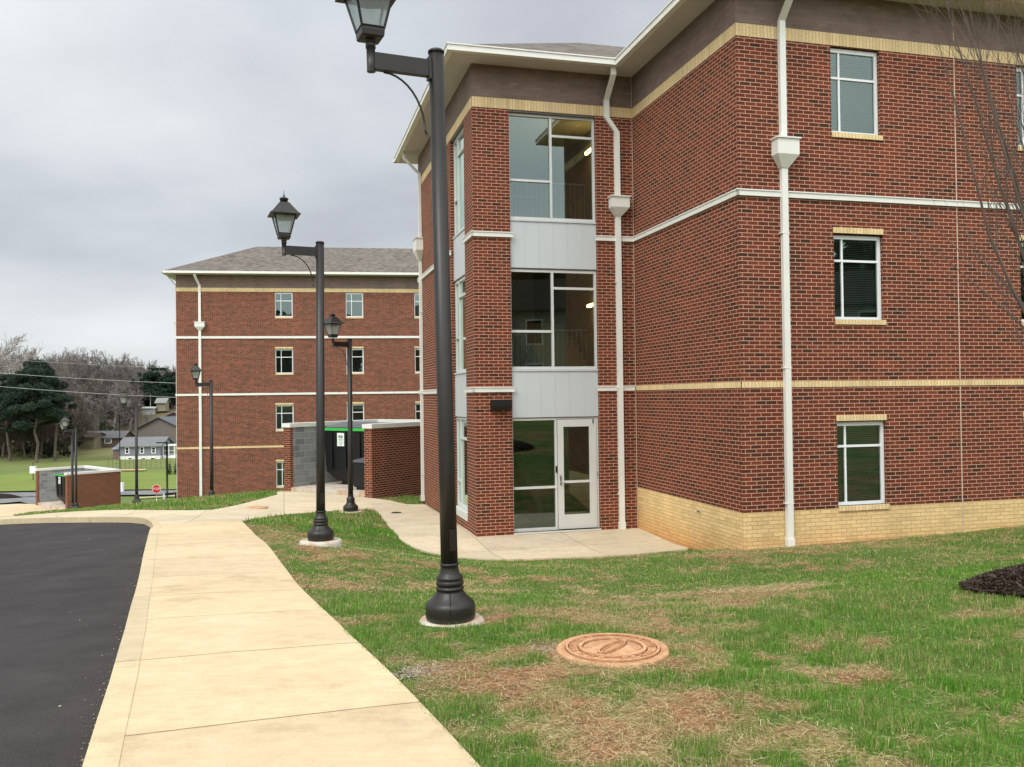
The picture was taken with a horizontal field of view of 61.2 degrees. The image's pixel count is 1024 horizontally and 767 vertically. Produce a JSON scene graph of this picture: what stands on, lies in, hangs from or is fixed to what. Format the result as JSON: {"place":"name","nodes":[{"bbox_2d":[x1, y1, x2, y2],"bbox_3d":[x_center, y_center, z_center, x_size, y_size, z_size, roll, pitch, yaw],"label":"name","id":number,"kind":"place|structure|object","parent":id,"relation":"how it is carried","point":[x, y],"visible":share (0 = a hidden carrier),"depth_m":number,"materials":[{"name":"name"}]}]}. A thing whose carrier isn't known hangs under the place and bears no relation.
{"place":"outdoors","nodes":[
{"label":"outdoors","id":0,"kind":"place"},
{"bbox_2d":[0,497,35,504],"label":"parking lot","id":1,"kind":"structure","parent":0,"point":[27,500],"depth_m":74.97,"materials":[{"name":"grey asphalt"}]},
{"bbox_2d":[0,504,67,516],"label":"driveway","id":2,"kind":"structure","parent":0,"point":[7,510],"depth_m":50.91,"materials":[{"name":"concrete"}]},
{"bbox_2d":[0,522,150,766],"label":"road","id":3,"kind":"structure","parent":0,"point":[58,581],"depth_m":7.53,"materials":[{"name":"black asphalt"}]},
{"bbox_2d":[0,516,161,766],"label":"curb","id":4,"kind":"structure","parent":3,"relation":"on","point":[105,746],"depth_m":5.45,"materials":[{"name":"concrete"}]},
{"bbox_2d":[74,536,147,766],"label":"road grit","id":5,"kind":"object","parent":3,"relation":"on","point":[106,676],"visible":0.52,"depth_m":5.39,"materials":[{"name":"grey stone"}]},
{"bbox_2d":[4,373,164,382],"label":"overhead wire","id":6,"kind":"object","parent":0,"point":[82,378],"visible":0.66,"depth_m":112.02,"materials":[{"name":"metal"}]},
{"bbox_2d":[8,359,164,367],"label":"overhead wire","id":7,"kind":"object","parent":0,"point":[90,364],"visible":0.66,"depth_m":112.05,"materials":[{"name":"metal"}]},
{"bbox_2d":[0,386,175,397],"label":"overhead wire","id":8,"kind":"object","parent":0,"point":[83,392],"visible":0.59,"depth_m":111.99,"materials":[{"name":"metal"}]},
{"bbox_2d":[0,471,176,490],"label":"turf field","id":9,"kind":"structure","parent":0,"point":[27,482],"depth_m":96.31,"materials":[{"name":"green plant"}]},
{"bbox_2d":[2,490,176,496],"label":"valley road","id":10,"kind":"structure","parent":0,"point":[142,492],"depth_m":82.44,"materials":[{"name":"grey asphalt"}]},
{"bbox_2d":[119,521,480,766],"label":"sidewalk","id":11,"kind":"structure","parent":0,"point":[253,654],"depth_m":5.00,"materials":[{"name":"concrete"}]},
{"bbox_2d":[0,0,670,372],"label":"sky","id":12,"kind":"structure","parent":0,"point":[140,139],"materials":[{"name":"grey"}]},
{"bbox_2d":[0,491,688,560],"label":"walkway","id":13,"kind":"structure","parent":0,"point":[416,526],"depth_m":18.30,"materials":[{"name":"concrete"}]},
{"bbox_2d":[245,506,267,508],"bbox_3d":[-6.701,3.251,22.706,0.600,0.016,0.600,-1,-1,0],"label":"utility cover","id":14,"kind":"object","parent":13,"relation":"on","point":[256,507],"visible":0.97,"depth_m":22.65,"materials":[{"name":"orange metal"}]},
{"bbox_2d":[0,406,1023,766],"bbox_3d":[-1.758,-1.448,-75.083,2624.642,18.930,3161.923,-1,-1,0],"label":"lawn ground","id":15,"kind":"structure","parent":0,"point":[98,458],"depth_m":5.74,"materials":[{"name":"green plant"}]},
{"bbox_2d":[0,493,22,498],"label":"mulch mound","id":16,"kind":"object","parent":15,"relation":"on","point":[5,496],"visible":0.66,"depth_m":78.36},
{"bbox_2d":[0,332,29,381],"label":"bare tree","id":17,"kind":"object","parent":15,"relation":"on","point":[6,346],"visible":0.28,"depth_m":195.42,"materials":[{"name":"grey plant"}]},
{"bbox_2d":[0,373,38,460],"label":"pine tree","id":18,"kind":"object","parent":15,"relation":"on","point":[6,427],"visible":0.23,"depth_m":133.72,"materials":[{"name":"green plant"}]},
{"bbox_2d":[0,332,44,384],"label":"bare tree","id":19,"kind":"object","parent":15,"relation":"on","point":[23,357],"visible":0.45,"depth_m":191.26,"materials":[{"name":"grey plant"}]},
{"bbox_2d":[29,465,36,479],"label":"sign","id":20,"kind":"object","parent":15,"relation":"on","point":[32,469],"visible":0.72,"depth_m":98.68,"materials":[{"name":"white metal"}]},
{"bbox_2d":[0,358,73,462],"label":"pine tree","id":21,"kind":"object","parent":15,"relation":"on","point":[43,405],"visible":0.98,"depth_m":126.40,"materials":[{"name":"green plant"}]},
{"bbox_2d":[30,381,76,460],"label":"pine tree","id":22,"kind":"object","parent":15,"relation":"on","point":[72,406],"visible":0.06,"depth_m":132.88,"materials":[{"name":"brown plant"}]},
{"bbox_2d":[0,379,110,458],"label":"undergrowth woods","id":23,"kind":"object","parent":15,"relation":"on","point":[21,443],"visible":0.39,"depth_m":141.02,"materials":[{"name":"brown plant"}]},
{"bbox_2d":[58,422,73,508],"bbox_3d":[-25.241,4.745,49.331,0.600,5.681,1.062,-1,-1,25],"label":"street lamp","id":24,"kind":"object","parent":15,"relation":"on","point":[72,474],"visible":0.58,"depth_m":49.48,"materials":[{"name":"brown metal"}]},
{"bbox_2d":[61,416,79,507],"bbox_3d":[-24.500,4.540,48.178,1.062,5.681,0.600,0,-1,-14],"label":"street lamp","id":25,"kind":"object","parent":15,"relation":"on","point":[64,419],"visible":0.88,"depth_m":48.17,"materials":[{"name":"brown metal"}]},
{"bbox_2d":[48,354,98,404],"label":"bare tree","id":26,"kind":"object","parent":15,"relation":"on","point":[67,375],"visible":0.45,"depth_m":188.43,"materials":[{"name":"brown plant"}]},
{"bbox_2d":[35,465,121,508],"bbox_3d":[-26.957,7.076,53.768,5.290,3.530,3.190,-1,-1,43],"label":"dumpster enclosure","id":27,"kind":"object","parent":15,"relation":"on","point":[96,485],"visible":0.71,"depth_m":52.65,"materials":[{"name":"red brick"}]},
{"bbox_2d":[54,470,90,503],"bbox_3d":[-26.647,6.416,53.678,2.400,2.000,2.412,-1,-1,43],"label":"dumpster","id":28,"kind":"object","parent":27,"relation":"on","point":[60,483],"visible":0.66,"depth_m":53.17,"materials":[{"name":"black metal"}]},
{"bbox_2d":[0,345,175,430],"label":"winter woods","id":29,"kind":"object","parent":15,"relation":"on","point":[123,373],"visible":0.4,"depth_m":204.22,"materials":[{"name":"brown plant"}]},
{"bbox_2d":[77,432,106,448],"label":"shed","id":30,"kind":"structure","parent":15,"relation":"on","point":[93,441],"depth_m":154.99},
{"bbox_2d":[92,417,103,430],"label":"bare tree","id":31,"kind":"object","parent":15,"relation":"on","point":[97,425],"visible":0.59,"depth_m":172.08,"materials":[{"name":"plant"}]},
{"bbox_2d":[98,421,117,430],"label":"evergreen tree","id":32,"kind":"object","parent":15,"relation":"on","point":[101,427],"visible":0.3,"depth_m":164.60,"materials":[{"name":"green plant"}]},
{"bbox_2d":[89,431,134,447],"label":"house","id":33,"kind":"structure","parent":15,"relation":"on","point":[110,439],"depth_m":157.07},
{"bbox_2d":[104,439,111,442],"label":"window","id":34,"kind":"structure","parent":33,"relation":"in","point":[105,440],"depth_m":156.86,"materials":[{"name":"white glass"}]},
{"bbox_2d":[119,414,123,491],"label":"field pole","id":35,"kind":"object","parent":15,"relation":"on","point":[122,486],"visible":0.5,"depth_m":83.89,"materials":[{"name":"black metal"}]},
{"bbox_2d":[118,390,140,503],"bbox_3d":[-17.669,3.079,40.185,1.062,5.681,0.600,-1,-1,-12],"label":"street lamp","id":36,"kind":"object","parent":15,"relation":"on","point":[123,394],"visible":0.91,"depth_m":40.17,"materials":[{"name":"brown metal"}]},
{"bbox_2d":[108,457,175,468],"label":"chain link fence","id":37,"kind":"object","parent":15,"relation":"on","point":[141,462],"visible":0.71,"depth_m":113.70,"materials":[{"name":"grey metal"}]},
{"bbox_2d":[130,372,156,406],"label":"evergreen tree","id":38,"kind":"object","parent":15,"relation":"on","point":[148,378],"visible":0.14,"depth_m":204.32,"materials":[{"name":"green plant"}]},
{"bbox_2d":[112,436,175,459],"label":"farmhouse","id":39,"kind":"object","parent":15,"relation":"on","point":[149,448],"visible":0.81,"depth_m":133.68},
{"bbox_2d":[151,447,155,452],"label":"window","id":40,"kind":"structure","parent":39,"relation":"in","point":[153,449],"depth_m":133.45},
{"bbox_2d":[133,412,155,432],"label":"bare tree","id":41,"kind":"object","parent":15,"relation":"on","point":[146,419],"visible":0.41,"depth_m":167.37,"materials":[{"name":"brown plant"}]},
{"bbox_2d":[140,407,156,414],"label":"trailer","id":42,"kind":"object","parent":15,"relation":"on","point":[148,410],"visible":0.93,"depth_m":191.97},
{"bbox_2d":[134,416,175,442],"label":"gabled house","id":43,"kind":"structure","parent":15,"relation":"on","point":[161,426],"depth_m":162.03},
{"bbox_2d":[134,365,175,403],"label":"evergreen tree","id":44,"kind":"object","parent":15,"relation":"on","point":[155,375],"visible":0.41,"depth_m":201.92,"materials":[{"name":"green plant"}]},
{"bbox_2d":[152,485,160,500],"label":"stop sign","id":45,"kind":"object","parent":15,"relation":"on","point":[156,489],"visible":1,"depth_m":73.87,"materials":[{"name":"metal"}]},
{"bbox_2d":[144,382,175,404],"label":"evergreen tree","id":46,"kind":"object","parent":15,"relation":"on","point":[162,392],"visible":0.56,"depth_m":197.98,"materials":[{"name":"green plant"}]},
{"bbox_2d":[156,442,167,497],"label":"parking light","id":47,"kind":"object","parent":15,"relation":"on","point":[166,466],"visible":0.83,"depth_m":76.83,"materials":[{"name":"black metal"}]},
{"bbox_2d":[154,398,170,410],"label":"cottage","id":48,"kind":"structure","parent":15,"relation":"on","point":[162,404],"depth_m":192.98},
{"bbox_2d":[151,372,175,409],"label":"evergreen tree","id":49,"kind":"object","parent":15,"relation":"on","point":[169,380],"visible":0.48,"depth_m":199.49,"materials":[{"name":"green plant"}]},
{"bbox_2d":[163,411,175,416],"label":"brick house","id":50,"kind":"structure","parent":15,"relation":"on","point":[173,413],"depth_m":169.81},
{"bbox_2d":[163,492,176,498],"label":"guard rail","id":51,"kind":"object","parent":15,"relation":"on","point":[175,493],"visible":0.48,"depth_m":76.20,"materials":[{"name":"black metal"}]},
{"bbox_2d":[168,461,171,474],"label":"conical shrub","id":52,"kind":"object","parent":15,"relation":"on","point":[169,469],"visible":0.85,"depth_m":102.84,"materials":[{"name":"green plant"}]},
{"bbox_2d":[189,362,214,494],"bbox_3d":[-11.650,1.969,32.867,1.062,5.681,0.600,0,-1,-15],"label":"street lamp","id":53,"kind":"object","parent":15,"relation":"on","point":[195,368],"visible":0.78,"depth_m":32.87,"materials":[{"name":"brown metal"}]},
{"bbox_2d":[13,489,423,539],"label":"grass","id":54,"kind":"structure","parent":15,"relation":"on","point":[359,529],"depth_m":22.75,"materials":[{"name":"green plant"}]},
{"bbox_2d":[161,247,419,498],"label":"dormitory building","id":55,"kind":"structure","parent":15,"relation":"on","point":[244,325],"depth_m":49.82,"materials":[{"name":"brick"}]},
{"bbox_2d":[276,460,283,487],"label":"window","id":56,"kind":"structure","parent":55,"relation":"in","point":[279,463],"depth_m":49.82,"materials":[{"name":"clear glass"}]},
{"bbox_2d":[275,293,292,317],"bbox_3d":[-13.158,-4.498,50.010,1.020,1.495,0.267,-1,-1,-9],"label":"window","id":57,"kind":"structure","parent":55,"relation":"in","point":[283,301],"depth_m":50.00,"materials":[{"name":"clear glass"}]},
{"bbox_2d":[275,347,293,374],"bbox_3d":[-13.124,-1.298,49.963,1.030,1.615,0.267,-1,-1,-9],"label":"window","id":58,"kind":"structure","parent":55,"relation":"in","point":[283,355],"depth_m":49.94,"materials":[{"name":"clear glass"}]},
{"bbox_2d":[275,403,293,430],"bbox_3d":[-13.084,1.936,49.916,1.030,1.625,0.267,-1,-1,-9],"label":"window","id":59,"kind":"structure","parent":55,"relation":"in","point":[284,411],"depth_m":49.89,"materials":[{"name":"clear glass"}]},
{"bbox_2d":[346,293,363,317],"bbox_3d":[-9.193,-4.538,50.608,1.020,1.495,0.267,-1,-1,-9],"label":"window","id":60,"kind":"structure","parent":55,"relation":"in","point":[354,301],"depth_m":50.60,"materials":[{"name":"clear glass"}]},
{"bbox_2d":[346,347,363,373],"bbox_3d":[-9.159,-1.338,50.561,1.030,1.615,0.267,-1,-1,-9],"label":"window","id":61,"kind":"structure","parent":55,"relation":"in","point":[357,354],"depth_m":50.58,"materials":[{"name":"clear glass"}]},
{"bbox_2d":[346,402,363,419],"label":"window","id":62,"kind":"structure","parent":55,"relation":"in","point":[357,407],"depth_m":50.53,"materials":[{"name":"clear glass"}]},
{"bbox_2d":[414,293,418,318],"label":"window","id":63,"kind":"structure","parent":55,"relation":"in","point":[416,295],"depth_m":51.14,"materials":[{"name":"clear glass"}]},
{"bbox_2d":[415,346,419,373],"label":"window","id":64,"kind":"structure","parent":55,"relation":"in","point":[417,351],"depth_m":51.10,"materials":[{"name":"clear glass"}]},
{"bbox_2d":[415,401,419,418],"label":"window","id":65,"kind":"structure","parent":55,"relation":"in","point":[417,403],"depth_m":51.05,"materials":[{"name":"clear glass"}]},
{"bbox_2d":[267,194,341,547],"bbox_3d":[-3.150,-0.097,13.237,1.087,5.681,0.650,0,-1,-22],"label":"street lamp","id":66,"kind":"object","parent":15,"relation":"on","point":[320,532],"visible":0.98,"depth_m":13.24,"materials":[{"name":"brown metal"}]},
{"bbox_2d":[324,312,362,513],"bbox_3d":[-4.465,0.895,22.909,0.620,5.681,1.072,-1,-1,42],"label":"street lamp","id":67,"kind":"object","parent":15,"relation":"on","point":[331,321],"visible":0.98,"depth_m":23.00,"materials":[{"name":"brown metal"}]},
{"bbox_2d":[281,419,420,497],"bbox_3d":[-4.504,2.912,28.455,3.840,3.330,4.490,-1,-1,33],"label":"dumpster enclosure","id":68,"kind":"object","parent":15,"relation":"on","point":[392,459],"visible":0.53,"depth_m":27.02,"materials":[{"name":"red brick"}]},
{"bbox_2d":[353,457,364,489],"bbox_3d":[-4.413,2.774,26.626,0.940,0.950,0.690,-1,-1,33],"label":"trash bin","id":69,"kind":"object","parent":68,"relation":"on","point":[359,476],"visible":0.23,"depth_m":26.45,"materials":[{"name":"black metal"}]},
{"bbox_2d":[325,422,393,484],"bbox_3d":[-4.549,2.279,28.601,2.400,2.000,2.412,-1,-1,33],"label":"dumpster","id":70,"kind":"object","parent":68,"relation":"on","point":[336,444],"visible":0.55,"depth_m":27.95,"materials":[{"name":"black metal"}]},
{"bbox_2d":[246,522,542,766],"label":"soil crumbs","id":71,"kind":"object","parent":15,"relation":"on","point":[387,656],"visible":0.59,"depth_m":5.59,"materials":[{"name":"brown soil"}]},
{"bbox_2d":[335,0,484,627],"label":"street lamp","id":72,"kind":"object","parent":15,"relation":"on","point":[451,601],"visible":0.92,"depth_m":6.92,"materials":[{"name":"brown metal"}]},
{"bbox_2d":[387,656,466,683],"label":"gravel","id":73,"kind":"structure","parent":15,"relation":"on","point":[416,673],"depth_m":5.28,"materials":[{"name":"beige gravel"}]},
{"bbox_2d":[556,633,668,667],"bbox_3d":[0.677,1.826,5.834,0.756,0.124,0.756,0,-1,-20],"label":"manhole cover","id":74,"kind":"object","parent":15,"relation":"on","point":[612,649],"visible":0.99,"depth_m":5.78,"materials":[{"name":"orange metal"}]},
{"bbox_2d":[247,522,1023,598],"bbox_3d":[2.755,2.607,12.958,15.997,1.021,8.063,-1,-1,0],"label":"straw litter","id":75,"kind":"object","parent":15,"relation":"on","point":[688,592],"visible":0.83,"depth_m":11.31,"materials":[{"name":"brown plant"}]},
{"bbox_2d":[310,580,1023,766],"bbox_3d":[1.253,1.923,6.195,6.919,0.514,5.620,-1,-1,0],"label":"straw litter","id":76,"kind":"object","parent":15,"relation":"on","point":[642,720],"visible":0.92,"depth_m":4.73,"materials":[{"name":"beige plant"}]},
{"bbox_2d":[393,0,1023,549],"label":"dormitory building","id":77,"kind":"structure","parent":15,"relation":"on","point":[701,298],"depth_m":15.87,"materials":[{"name":"red brick"}]},
{"bbox_2d":[557,419,597,528],"bbox_3d":[1.421,1.936,18.623,0.893,2.350,0.111,0,-1,-15],"label":"door","id":78,"kind":"structure","parent":77,"relation":"in","point":[577,473],"depth_m":18.65,"materials":[{"name":"metal"}]},
{"bbox_2d":[830,48,882,140],"bbox_3d":[6.040,-5.097,15.351,1.031,1.595,0.364,-1,-1,-9],"label":"window","id":79,"kind":"structure","parent":77,"relation":"in","point":[854,107],"depth_m":15.35,"materials":[{"name":"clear glass"}]},
{"bbox_2d":[833,227,886,324],"bbox_3d":[6.077,-1.878,15.304,1.035,1.695,0.364,-1,-1,-9],"label":"window","id":80,"kind":"structure","parent":77,"relation":"in","point":[857,270],"depth_m":15.29,"materials":[{"name":"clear glass"}]},
{"bbox_2d":[836,414,889,510],"bbox_3d":[6.060,1.390,15.428,1.100,1.675,0.625,0,-1,-15],"label":"window","id":81,"kind":"structure","parent":77,"relation":"in","point":[860,441],"depth_m":15.25,"materials":[{"name":"clear glass"}]},
{"bbox_2d":[1016,68,1023,150],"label":"window","id":82,"kind":"structure","parent":77,"relation":"in","point":[1020,95],"depth_m":16.27,"materials":[{"name":"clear glass"}]},
{"bbox_2d":[1019,235,1023,325],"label":"window","id":83,"kind":"structure","parent":77,"relation":"in","point":[1022,268],"depth_m":16.22,"materials":[{"name":"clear glass"}]},
{"bbox_2d":[957,563,1023,599],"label":"mulch mound","id":84,"kind":"object","parent":15,"relation":"on","point":[1004,581],"visible":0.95,"depth_m":7.58,"materials":[{"name":"brown wood"}]},
{"bbox_2d":[893,0,1023,347],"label":"young tree","id":85,"kind":"object","parent":84,"relation":"on","point":[1020,203],"visible":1,"depth_m":8.29,"materials":[{"name":"brown plant"}]},
{"bbox_2d":[507,640,556,663],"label":"gravel","id":86,"kind":"structure","parent":0,"point":[546,648],"depth_m":5.92,"materials":[{"name":"beige gravel"}]},
{"bbox_2d":[243,520,1023,608],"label":"grass","id":87,"kind":"structure","parent":0,"point":[973,569],"depth_m":11.11,"materials":[{"name":"green plant"}]}
]}

